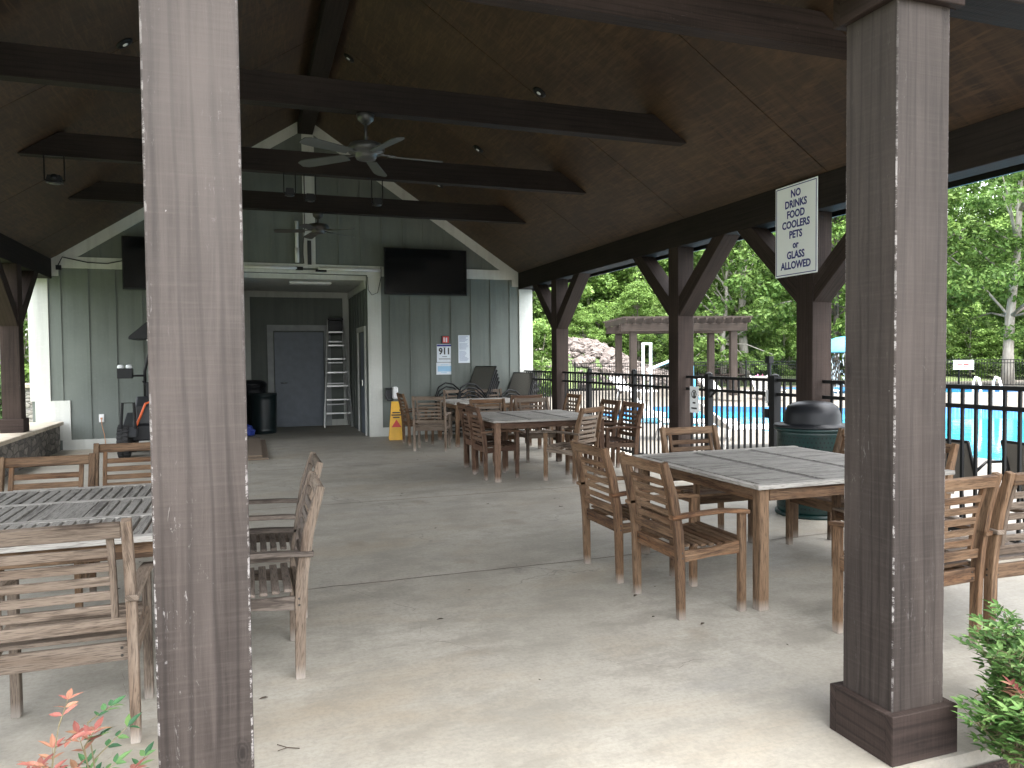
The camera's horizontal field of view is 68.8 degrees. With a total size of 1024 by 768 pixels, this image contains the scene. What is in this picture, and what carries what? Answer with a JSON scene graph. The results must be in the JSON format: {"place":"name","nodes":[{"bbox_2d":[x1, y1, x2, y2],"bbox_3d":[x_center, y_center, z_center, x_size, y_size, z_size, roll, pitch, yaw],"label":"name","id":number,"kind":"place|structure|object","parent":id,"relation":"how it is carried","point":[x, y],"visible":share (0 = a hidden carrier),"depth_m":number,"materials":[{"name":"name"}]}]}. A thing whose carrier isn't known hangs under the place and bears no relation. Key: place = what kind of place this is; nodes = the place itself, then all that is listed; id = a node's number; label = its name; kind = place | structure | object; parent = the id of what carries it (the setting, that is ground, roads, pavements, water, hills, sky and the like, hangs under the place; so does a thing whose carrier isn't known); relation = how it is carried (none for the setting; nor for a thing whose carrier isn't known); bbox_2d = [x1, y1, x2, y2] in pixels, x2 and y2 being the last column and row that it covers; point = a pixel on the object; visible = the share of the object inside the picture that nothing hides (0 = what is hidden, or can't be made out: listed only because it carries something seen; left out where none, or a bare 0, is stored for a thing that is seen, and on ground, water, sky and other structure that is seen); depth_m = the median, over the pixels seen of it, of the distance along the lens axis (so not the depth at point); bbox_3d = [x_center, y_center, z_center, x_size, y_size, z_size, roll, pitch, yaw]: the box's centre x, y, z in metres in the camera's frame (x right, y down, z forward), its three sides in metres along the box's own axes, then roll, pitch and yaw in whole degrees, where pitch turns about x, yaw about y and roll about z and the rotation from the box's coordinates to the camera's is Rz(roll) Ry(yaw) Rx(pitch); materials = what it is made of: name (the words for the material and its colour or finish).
{"place":"outdoors","nodes":[
{"label":"outdoors","id":0,"kind":"place"},
{"bbox_2d":[16,688,94,767],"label":"nandina shrub","id":1,"kind":"object","parent":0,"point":[53,743],"visible":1,"depth_m":1.55,"materials":[{"name":"red plant"}]},
{"bbox_2d":[60,695,155,767],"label":"nandina shrub","id":2,"kind":"object","parent":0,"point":[117,758],"visible":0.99,"depth_m":1.60,"materials":[{"name":"green plant"}]},
{"bbox_2d":[116,322,149,457],"bbox_3d":[-5.793,0.034,12.319,1.202,2.234,1.259,-1,2,-19],"label":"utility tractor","id":3,"kind":"object","parent":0,"point":[134,427],"visible":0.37,"depth_m":11.86,"materials":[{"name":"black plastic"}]},
{"bbox_2d":[27,365,946,411],"bbox_3d":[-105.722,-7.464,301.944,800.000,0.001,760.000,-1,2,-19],"label":"ground","id":4,"kind":"structure","parent":0,"point":[628,408],"depth_m":41.82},
{"bbox_2d":[604,406,1023,415],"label":"pool edge","id":5,"kind":"object","parent":4,"relation":"on","point":[955,410],"visible":0.03,"depth_m":22.45,"materials":[{"name":"tile"}]},
{"bbox_2d":[831,336,844,379],"bbox_3d":[15.541,-0.827,33.084,4.100,2.700,4.100,-1,2,-19],"label":"mushroom fountain","id":6,"kind":"object","parent":4,"relation":"on","point":[837,344],"visible":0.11,"depth_m":32.11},
{"bbox_2d":[0,425,1023,767],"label":"patio floor","id":7,"kind":"structure","parent":0,"point":[592,645],"depth_m":3.93,"materials":[{"name":"concrete"}]},
{"bbox_2d":[0,421,63,476],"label":"stone wall","id":8,"kind":"structure","parent":7,"relation":"on","point":[39,439],"depth_m":11.18,"materials":[{"name":"stone"}]},
{"bbox_2d":[0,453,96,607],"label":"patio chair","id":9,"kind":"object","parent":7,"relation":"on","point":[11,464],"visible":0.2,"depth_m":4.78,"materials":[{"name":"brown wood"}]},
{"bbox_2d":[0,483,152,569],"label":"patio table","id":10,"kind":"object","parent":7,"relation":"on","point":[58,507],"visible":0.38,"depth_m":3.75,"materials":[{"name":"grey wood"}]},
{"bbox_2d":[0,518,153,743],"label":"patio chair","id":11,"kind":"object","parent":7,"relation":"on","point":[130,618],"visible":0.98,"depth_m":2.85,"materials":[{"name":"brown wood"}]},
{"bbox_2d":[82,442,151,577],"bbox_3d":[-2.715,0.890,5.334,0.574,0.910,0.579,-1,2,-19],"label":"patio chair","id":12,"kind":"object","parent":7,"relation":"on","point":[98,449],"visible":0.12,"depth_m":5.50,"materials":[{"name":"brown wood"}]},
{"bbox_2d":[246,380,266,424],"bbox_3d":[-5.573,0.462,16.029,0.630,1.090,0.630,-1,2,-19],"label":"trash bin","id":13,"kind":"object","parent":7,"relation":"on","point":[256,386],"visible":0.33,"depth_m":15.76,"materials":[{"name":"black plastic"}]},
{"bbox_2d":[247,437,268,460],"bbox_3d":[-4.550,1.056,12.564,0.820,0.120,2.850,-1,2,-19],"label":"floor mat","id":14,"kind":"object","parent":7,"relation":"on","point":[257,448],"visible":0.27,"depth_m":12.14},
{"bbox_2d":[248,393,276,433],"bbox_3d":[-5.166,0.605,15.540,0.567,0.830,0.567,-1,2,-19],"label":"trash bin","id":15,"kind":"object","parent":7,"relation":"on","point":[263,413],"visible":0.94,"depth_m":15.32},
{"bbox_2d":[28,122,532,449],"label":"clubhouse","id":16,"kind":"structure","parent":7,"relation":"on","point":[87,315],"depth_m":14.57,"materials":[{"name":"grey"}]},
{"bbox_2d":[121,236,145,289],"bbox_3d":[-5.997,-2.115,13.234,1.600,0.920,0.164,-1,2,-19],"label":"television","id":17,"kind":"object","parent":16,"relation":"attached to","point":[133,265],"visible":0.33,"depth_m":12.95,"materials":[{"name":"black plastic"}]},
{"bbox_2d":[274,332,323,426],"bbox_3d":[-4.795,-0.105,16.907,1.070,2.130,0.116,-1,2,-19],"label":"door","id":18,"kind":"structure","parent":16,"relation":"in","point":[299,356],"depth_m":16.92,"materials":[{"name":"paint"}]},
{"bbox_2d":[360,332,364,433],"bbox_3d":[-3.037,-0.018,15.164,0.063,2.040,0.580,-1,2,-19],"label":"door","id":19,"kind":"structure","parent":16,"relation":"in","point":[361,334],"depth_m":15.21,"materials":[{"name":"paint"}]},
{"bbox_2d":[385,387,397,400],"bbox_3d":[-2.368,0.193,14.623,0.268,0.277,0.145,-1,2,-19],"label":"wall dispenser","id":20,"kind":"object","parent":16,"relation":"attached to","point":[390,393],"depth_m":14.59,"materials":[{"name":"white plastic"}]},
{"bbox_2d":[383,247,466,295],"bbox_3d":[-1.707,-2.197,14.734,1.650,0.900,0.164,-1,2,-19],"label":"television","id":21,"kind":"object","parent":16,"relation":"attached to","point":[410,271],"visible":1,"depth_m":14.65,"materials":[{"name":"black plastic"}]},
{"bbox_2d":[436,363,450,374],"bbox_3d":[-1.357,-0.310,15.038,0.335,0.240,0.005,-1,2,-19],"label":"blue notice","id":22,"kind":"object","parent":16,"relation":"attached to","point":[443,368],"visible":1,"depth_m":15.03,"materials":[{"name":"paper"}]},
{"bbox_2d":[437,344,450,361],"bbox_3d":[-1.355,-0.620,15.029,0.315,0.360,0.005,-1,2,-19],"label":"emergency notice","id":23,"kind":"object","parent":16,"relation":"attached to","point":[443,352],"visible":1,"depth_m":15.02,"materials":[{"name":"paper"}]},
{"bbox_2d":[458,335,469,362],"bbox_3d":[-0.971,-0.708,15.160,0.240,0.560,0.005,-1,2,-19],"label":"long notice","id":24,"kind":"object","parent":16,"relation":"attached to","point":[463,348],"visible":1,"depth_m":15.16,"materials":[{"name":"paper"}]},
{"bbox_2d":[249,451,322,617],"bbox_3d":[-1.458,0.905,4.542,0.579,0.910,0.574,-1,2,-19],"label":"patio chair","id":25,"kind":"object","parent":7,"relation":"on","point":[316,463],"visible":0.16,"depth_m":4.49,"materials":[{"name":"brown wood"}]},
{"bbox_2d":[249,470,324,679],"bbox_3d":[-1.240,0.932,3.707,0.579,0.910,0.574,-1,2,-19],"label":"patio chair","id":26,"kind":"object","parent":7,"relation":"on","point":[294,576],"visible":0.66,"depth_m":3.52,"materials":[{"name":"brown wood"}]},
{"bbox_2d":[323,318,353,427],"bbox_3d":[-3.951,-0.259,16.863,0.645,2.456,0.556,-1,2,-19],"label":"step ladder","id":27,"kind":"object","parent":7,"relation":"on","point":[335,326],"visible":1,"depth_m":16.87,"materials":[{"name":"metal"}]},
{"bbox_2d":[389,401,401,439],"bbox_3d":[-2.159,0.679,13.946,0.280,0.709,0.313,-1,2,-11],"label":"wet floor sign","id":28,"kind":"object","parent":7,"relation":"on","point":[395,429],"visible":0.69,"depth_m":13.85,"materials":[{"name":"yellow plastic"}]},
{"bbox_2d":[396,393,433,445],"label":"patio chair","id":29,"kind":"object","parent":7,"relation":"on","point":[408,423],"visible":0.77,"depth_m":13.17,"materials":[{"name":"brown wood"}]},
{"bbox_2d":[411,396,450,450],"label":"patio chair","id":30,"kind":"object","parent":7,"relation":"on","point":[432,425],"visible":1,"depth_m":12.18,"materials":[{"name":"brown wood"}]},
{"bbox_2d":[49,448,826,755],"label":"floor joints","id":31,"kind":"object","parent":7,"relation":"on","point":[474,571],"visible":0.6,"depth_m":5.44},
{"bbox_2d":[443,389,478,438],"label":"patio chair","id":32,"kind":"object","parent":7,"relation":"on","point":[452,418],"visible":0.29,"depth_m":14.42,"materials":[{"name":"brown wood"}]},
{"bbox_2d":[442,381,499,433],"bbox_3d":[-0.839,0.454,14.723,1.118,1.004,0.650,-2,3,-43],"label":"stacking lounger","id":33,"kind":"object","parent":7,"relation":"on","point":[497,386],"visible":0.06,"depth_m":14.79,"materials":[{"name":"black metal"}]},
{"bbox_2d":[442,377,498,429],"bbox_3d":[-0.851,0.379,14.714,1.118,1.004,0.650,-2,3,-44],"label":"stacking lounger","id":34,"kind":"object","parent":33,"relation":"on","point":[475,396],"visible":0.2,"depth_m":14.76,"materials":[{"name":"black metal"}]},
{"bbox_2d":[437,373,498,425],"bbox_3d":[-0.863,0.304,14.705,0.650,1.004,1.118,1,3,44],"label":"stacking lounger","id":35,"kind":"object","parent":34,"relation":"on","point":[497,374],"visible":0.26,"depth_m":14.61,"materials":[{"name":"black metal"}]},
{"bbox_2d":[436,370,497,422],"bbox_3d":[-0.875,0.230,14.696,0.650,1.004,1.118,1,3,43],"label":"stacking lounger","id":36,"kind":"object","parent":35,"relation":"on","point":[471,388],"visible":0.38,"depth_m":14.61,"materials":[{"name":"black metal"}]},
{"bbox_2d":[435,366,496,416],"bbox_3d":[-0.887,0.155,14.687,0.650,1.004,1.118,1,3,42],"label":"stacking lounger","id":37,"kind":"object","parent":36,"relation":"on","point":[482,377],"visible":0.48,"depth_m":14.92,"materials":[{"name":"fabric"}]},
{"bbox_2d":[435,397,528,446],"bbox_3d":[-0.540,0.668,13.558,1.400,0.750,1.400,-1,2,-19],"label":"patio table","id":38,"kind":"object","parent":7,"relation":"on","point":[451,403],"visible":0.46,"depth_m":12.94,"materials":[{"name":"brown wood"}]},
{"bbox_2d":[457,402,508,472],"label":"patio chair","id":39,"kind":"object","parent":7,"relation":"on","point":[465,430],"visible":0.44,"depth_m":10.21,"materials":[{"name":"brown wood"}]},
{"bbox_2d":[475,388,508,432],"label":"patio chair","id":40,"kind":"object","parent":7,"relation":"on","point":[495,390],"visible":0.16,"depth_m":14.73,"materials":[{"name":"brown wood"}]},
{"bbox_2d":[464,405,520,479],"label":"patio chair","id":41,"kind":"object","parent":7,"relation":"on","point":[484,444],"visible":0.94,"depth_m":9.36,"materials":[{"name":"brown wood"}]},
{"bbox_2d":[469,398,516,465],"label":"patio chair","id":42,"kind":"object","parent":7,"relation":"on","point":[490,401],"visible":0.24,"depth_m":11.02,"materials":[{"name":"brown wood"}]},
{"bbox_2d":[0,0,1023,767],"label":"pavilion","id":43,"kind":"structure","parent":7,"relation":"on","point":[576,144],"depth_m":5.98,"materials":[{"name":"brown wood"}]},
{"bbox_2d":[43,154,65,184],"bbox_3d":[-5.064,-2.371,8.277,0.207,0.321,0.126,-1,2,-19],"label":"spotlight","id":44,"kind":"object","parent":43,"relation":"attached to","point":[54,179],"visible":1,"depth_m":8.24,"materials":[{"name":"black plastic"}]},
{"bbox_2d":[283,173,295,196],"bbox_3d":[-2.721,-2.438,9.148,0.148,0.291,0.100,-1,2,-19],"label":"spotlight","id":45,"kind":"object","parent":43,"relation":"attached to","point":[288,192],"visible":1,"depth_m":9.12,"materials":[{"name":"black metal"}]},
{"bbox_2d":[303,174,315,201],"bbox_3d":[-2.494,-2.418,9.228,0.148,0.341,0.100,-1,2,-19],"label":"spotlight","id":46,"kind":"object","parent":43,"relation":"attached to","point":[309,197],"visible":1,"depth_m":9.20,"materials":[{"name":"black metal"}]},
{"bbox_2d":[274,212,354,238],"bbox_3d":[-3.047,-2.493,11.620,1.258,0.330,1.270,-1,2,-19],"label":"ceiling fan","id":47,"kind":"object","parent":43,"relation":"hanging from","point":[317,228],"visible":1,"depth_m":11.53},
{"bbox_2d":[298,112,442,176],"bbox_3d":[-1.314,-2.302,6.975,1.346,0.430,1.393,-1,2,-19],"label":"ceiling fan","id":48,"kind":"object","parent":43,"relation":"hanging from","point":[368,152],"visible":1,"depth_m":6.90,"materials":[{"name":"silver metal"}]},
{"bbox_2d":[371,179,382,205],"bbox_3d":[-1.717,-2.435,9.521,0.148,0.341,0.100,-1,2,-19],"label":"spotlight","id":49,"kind":"object","parent":43,"relation":"attached to","point":[377,202],"visible":1,"depth_m":9.49,"materials":[{"name":"black metal"}]},
{"bbox_2d":[776,176,817,277],"bbox_3d":[2.876,-1.567,7.579,0.008,0.930,0.620,-1,2,-19],"label":"rules sign","id":50,"kind":"object","parent":43,"relation":"attached to","point":[796,228],"visible":1,"depth_m":7.55,"materials":[{"name":"metal"}]},
{"bbox_2d":[501,394,541,448],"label":"patio chair","id":51,"kind":"object","parent":7,"relation":"on","point":[512,397],"visible":0.16,"depth_m":12.25,"materials":[{"name":"red wood"}]},
{"bbox_2d":[464,409,607,482],"bbox_3d":[0.250,0.783,9.970,1.520,0.750,1.520,-1,2,-19],"label":"patio table","id":52,"kind":"object","parent":7,"relation":"on","point":[500,420],"visible":0.81,"depth_m":9.37,"materials":[{"name":"grey wood"}]},
{"bbox_2d":[514,397,561,462],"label":"patio chair","id":53,"kind":"object","parent":7,"relation":"on","point":[527,434],"visible":0.45,"depth_m":11.17,"materials":[{"name":"brown wood"}]},
{"bbox_2d":[541,393,581,447],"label":"patio chair","id":54,"kind":"object","parent":7,"relation":"on","point":[576,405],"visible":0.34,"depth_m":12.31,"materials":[{"name":"brown wood"}]},
{"bbox_2d":[541,405,604,483],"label":"patio chair","id":55,"kind":"object","parent":7,"relation":"on","point":[559,447],"visible":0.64,"depth_m":9.15,"materials":[{"name":"brown wood"}]},
{"bbox_2d":[568,398,620,465],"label":"patio chair","id":56,"kind":"object","parent":7,"relation":"on","point":[614,414],"visible":0.34,"depth_m":10.38,"materials":[{"name":"red wood"}]},
{"bbox_2d":[588,401,644,472],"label":"patio chair","id":57,"kind":"object","parent":7,"relation":"on","point":[617,441],"visible":0.81,"depth_m":9.79,"materials":[{"name":"red wood"}]},
{"bbox_2d":[570,440,680,583],"bbox_3d":[0.782,0.859,5.261,0.579,0.910,0.574,-1,2,-19],"label":"patio chair","id":58,"kind":"object","parent":7,"relation":"on","point":[617,510],"visible":0.84,"depth_m":5.12,"materials":[{"name":"brown wood"}]},
{"bbox_2d":[618,451,749,620],"bbox_3d":[1.030,0.881,4.554,0.579,0.910,0.574,-1,2,-19],"label":"patio chair","id":59,"kind":"object","parent":7,"relation":"on","point":[693,534],"visible":1,"depth_m":4.39,"materials":[{"name":"brown wood"}]},
{"bbox_2d":[659,425,752,547],"bbox_3d":[1.602,0.821,6.166,0.574,0.910,0.579,-1,2,-19],"label":"patio chair","id":60,"kind":"object","parent":7,"relation":"on","point":[710,496],"visible":0.36,"depth_m":6.29,"materials":[{"name":"brown wood"}]},
{"bbox_2d":[524,368,1023,542],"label":"pool fence","id":61,"kind":"object","parent":7,"relation":"on","point":[775,393],"visible":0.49,"depth_m":8.17,"materials":[{"name":"black metal"}]},
{"bbox_2d":[690,386,698,412],"bbox_3d":[2.334,0.201,9.590,0.013,0.340,0.200,-1,2,-19],"label":"pool rules plate","id":62,"kind":"object","parent":61,"relation":"attached to","point":[694,399],"visible":1,"depth_m":9.58,"materials":[{"name":"white"}]},
{"bbox_2d":[710,356,773,449],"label":"pool gate","id":63,"kind":"structure","parent":61,"relation":"attached to","point":[769,360],"depth_m":8.66,"materials":[{"name":"black metal"}]},
{"bbox_2d":[632,446,954,610],"bbox_3d":[1.895,0.927,5.303,1.520,0.750,1.520,-1,2,-19],"label":"patio table","id":64,"kind":"object","parent":7,"relation":"on","point":[761,477],"visible":0.68,"depth_m":4.83,"materials":[{"name":"grey wood"}]},
{"bbox_2d":[773,401,844,519],"bbox_3d":[2.856,0.696,7.117,0.704,1.070,0.704,-1,2,-19],"label":"trash can","id":65,"kind":"object","parent":7,"relation":"on","point":[816,425],"visible":0.31,"depth_m":6.88,"materials":[{"name":"green plastic"}]},
{"bbox_2d":[786,428,844,544],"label":"patio chair","id":66,"kind":"object","parent":7,"relation":"on","point":[824,503],"visible":0.18,"depth_m":5.93,"materials":[{"name":"brown wood"}]},
{"bbox_2d":[831,443,958,565],"bbox_3d":[2.612,0.846,5.139,0.579,0.910,0.574,-1,2,-19],"label":"patio chair","id":67,"kind":"object","parent":7,"relation":"on","point":[951,449],"visible":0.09,"depth_m":5.01,"materials":[{"name":"brown wood"}]},
{"bbox_2d":[828,472,1002,644],"bbox_3d":[2.090,0.893,3.904,0.574,0.910,0.579,-1,2,-22],"label":"patio chair","id":68,"kind":"object","parent":7,"relation":"on","point":[978,532],"visible":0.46,"depth_m":3.79,"materials":[{"name":"brown wood"}]},
{"bbox_2d":[944,471,1023,630],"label":"patio chair","id":69,"kind":"object","parent":7,"relation":"on","point":[1000,546],"visible":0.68,"depth_m":3.86,"materials":[{"name":"brown wood"}]},
{"bbox_2d":[536,348,1023,388],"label":"grass bank","id":70,"kind":"structure","parent":0,"point":[954,377],"depth_m":42.87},
{"bbox_2d":[532,282,593,334],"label":"tree","id":71,"kind":"object","parent":70,"relation":"on","point":[535,309],"visible":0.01,"depth_m":44.84,"materials":[{"name":"green plant"}]},
{"bbox_2d":[535,337,719,389],"bbox_3d":[5.068,-1.140,40.459,11.771,2.913,13.041,-1,2,-19],"label":"rock heap","id":72,"kind":"object","parent":70,"relation":"on","point":[591,350],"visible":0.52,"depth_m":38.72,"materials":[{"name":"stone"}]},
{"bbox_2d":[312,179,1023,377],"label":"woods","id":73,"kind":"object","parent":70,"relation":"on","point":[623,292],"visible":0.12,"depth_m":45.74,"materials":[{"name":"green plant"}]},
{"bbox_2d":[652,240,795,376],"bbox_3d":[11.373,-5.255,40.058,7.210,10.384,7.126,-2,3,-44],"label":"tree","id":74,"kind":"object","parent":70,"relation":"on","point":[753,336],"visible":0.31,"depth_m":38.97,"materials":[{"name":"green plant"}]},
{"bbox_2d":[659,227,834,376],"bbox_3d":[12.586,-8.357,41.012,10.052,16.513,9.636,0,2,13],"label":"tree","id":75,"kind":"object","parent":70,"relation":"on","point":[718,305],"visible":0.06,"depth_m":39.23,"materials":[{"name":"green plant"}]},
{"bbox_2d":[763,217,845,379],"bbox_3d":[17.432,-5.763,39.661,8.168,11.490,7.758,0,2,22],"label":"tree","id":76,"kind":"object","parent":70,"relation":"on","point":[835,314],"visible":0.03,"depth_m":39.69,"materials":[{"name":"green plant"}]},
{"bbox_2d":[831,186,1000,355],"bbox_3d":[19.772,-6.665,38.656,9.128,13.517,9.609,-1,2,-17],"label":"tree","id":77,"kind":"object","parent":70,"relation":"on","point":[962,287],"visible":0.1,"depth_m":36.38,"materials":[{"name":"green plant"}]},
{"bbox_2d":[947,171,1023,385],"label":"tree","id":78,"kind":"object","parent":70,"relation":"on","point":[1009,311],"visible":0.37,"depth_m":35.96,"materials":[{"name":"green plant"}]},
{"bbox_2d":[956,171,1023,341],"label":"tree","id":79,"kind":"object","parent":70,"relation":"on","point":[1009,245],"visible":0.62,"depth_m":36.32,"materials":[{"name":"green plant"}]},
{"bbox_2d":[538,380,1023,541],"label":"pool deck","id":80,"kind":"structure","parent":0,"point":[1012,399],"depth_m":23.62,"materials":[{"name":"concrete"}]},
{"bbox_2d":[533,318,568,395],"bbox_3d":[1.026,-0.978,30.482,2.512,3.420,2.538,-1,2,-19],"label":"shrub","id":81,"kind":"object","parent":80,"relation":"on","point":[542,335],"visible":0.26,"depth_m":29.94,"materials":[{"name":"green plant"}]},
{"bbox_2d":[628,343,703,417],"bbox_3d":[3.953,-0.110,19.144,1.941,1.900,0.954,0,2,10],"label":"pool lift","id":82,"kind":"object","parent":80,"relation":"on","point":[650,368],"visible":0.16,"depth_m":19.16,"materials":[{"name":"white plastic"}]},
{"bbox_2d":[603,316,752,394],"bbox_3d":[6.622,-1.123,30.628,5.100,3.090,4.100,-1,2,-4],"label":"pergola","id":83,"kind":"object","parent":80,"relation":"on","point":[634,326],"visible":0.81,"depth_m":29.26,"materials":[{"name":"wood"}]},
{"bbox_2d":[637,398,737,440],"bbox_3d":[3.193,0.608,13.959,1.984,0.843,0.664,0,2,11],"label":"chaise lounge","id":84,"kind":"object","parent":80,"relation":"on","point":[699,420],"visible":0.41,"depth_m":13.77,"materials":[{"name":"white plastic"}]},
{"bbox_2d":[699,401,768,449],"bbox_3d":[3.972,0.646,12.645,1.984,0.843,0.664,-1,2,-4],"label":"chaise lounge","id":85,"kind":"object","parent":80,"relation":"on","point":[741,426],"visible":0.19,"depth_m":12.43,"materials":[{"name":"white plastic"}]},
{"bbox_2d":[750,375,786,398],"bbox_3d":[9.007,0.130,26.365,0.664,0.843,1.984,-1,2,1],"label":"chaise lounge","id":86,"kind":"object","parent":80,"relation":"on","point":[760,385],"visible":0.34,"depth_m":26.93,"materials":[{"name":"white plastic"}]},
{"bbox_2d":[542,358,1023,390],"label":"fence","id":87,"kind":"object","parent":80,"relation":"on","point":[758,364],"visible":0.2,"depth_m":35.20,"materials":[{"name":"black metal"}]},
{"bbox_2d":[953,360,973,369],"bbox_3d":[21.158,-0.898,35.052,0.840,0.440,0.014,0,2,21],"label":"fence sign","id":88,"kind":"object","parent":87,"relation":"attached to","point":[963,364],"visible":1,"depth_m":35.05,"materials":[{"name":"white plastic"}]},
{"bbox_2d":[945,438,1023,530],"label":"sling chair","id":89,"kind":"object","parent":80,"relation":"on","point":[968,463],"visible":0.16,"depth_m":6.28,"materials":[{"name":"fabric"}]},
{"bbox_2d":[972,376,1002,412],"bbox_3d":[13.806,0.316,21.740,0.609,1.084,0.569,0,2,9],"label":"pool ladder","id":90,"kind":"object","parent":80,"relation":"on","point":[979,382],"visible":0.69,"depth_m":21.61,"materials":[{"name":"white plastic"}]},
{"bbox_2d":[1000,440,1023,490],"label":"sling chair","id":91,"kind":"object","parent":80,"relation":"on","point":[1011,463],"visible":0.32,"depth_m":6.20,"materials":[{"name":"fabric"}]},
{"bbox_2d":[617,411,1023,459],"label":"pool water","id":92,"kind":"structure","parent":0,"point":[1012,421],"depth_m":17.61,"materials":[{"name":"liquid"}]},
{"bbox_2d":[972,759,1023,767],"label":"mulch bed","id":93,"kind":"object","parent":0,"point":[1001,764],"depth_m":2.82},
{"bbox_2d":[949,681,1023,767],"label":"nandina shrub","id":94,"kind":"object","parent":93,"relation":"on","point":[1000,730],"visible":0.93,"depth_m":2.67,"materials":[{"name":"green plant"}]},
{"bbox_2d":[950,618,1023,761],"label":"nandina shrub","id":95,"kind":"object","parent":93,"relation":"on","point":[994,655],"visible":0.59,"depth_m":2.84,"materials":[{"name":"green plant"}]},
{"bbox_2d":[966,599,1023,690],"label":"nandina shrub","id":96,"kind":"object","parent":93,"relation":"on","point":[1012,621],"visible":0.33,"depth_m":3.08,"materials":[{"name":"green plant"}]},
{"bbox_2d":[981,668,1023,748],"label":"nandina shrub","id":97,"kind":"object","parent":93,"relation":"on","point":[1009,683],"visible":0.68,"depth_m":2.71,"materials":[{"name":"green plant"}]},
{"label":"lawn","id":98,"kind":"structure","parent":0,"visible":0},
{"bbox_2d":[0,310,29,394],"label":"shrub","id":99,"kind":"object","parent":98,"relation":"on","point":[26,363],"visible":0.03,"depth_m":17.16,"materials":[{"name":"green plant"}]},
{"bbox_2d":[25,383,32,422],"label":"stone pier","id":100,"kind":"structure","parent":98,"relation":"on","point":[29,412],"depth_m":13.49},
{"bbox_3d":[-0.082,0.428,14.962,0.650,1.004,1.118,1,3,44],"label":"stacking lounger","id":101,"kind":"object","parent":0,"visible":0},
{"bbox_2d":[495,376,535,397],"bbox_3d":[-0.093,0.353,14.953,0.650,1.004,1.118,1,3,43],"label":"stacking lounger","id":102,"kind":"object","parent":101,"relation":"on","point":[516,394],"visible":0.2,"depth_m":15.02,"materials":[{"name":"black metal"}]},
{"bbox_2d":[478,372,535,410],"bbox_3d":[-0.105,0.279,14.944,0.650,1.004,1.118,1,3,42],"label":"stacking lounger","id":103,"kind":"object","parent":102,"relation":"on","point":[521,383],"visible":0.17,"depth_m":15.23,"materials":[{"name":"fabric"}]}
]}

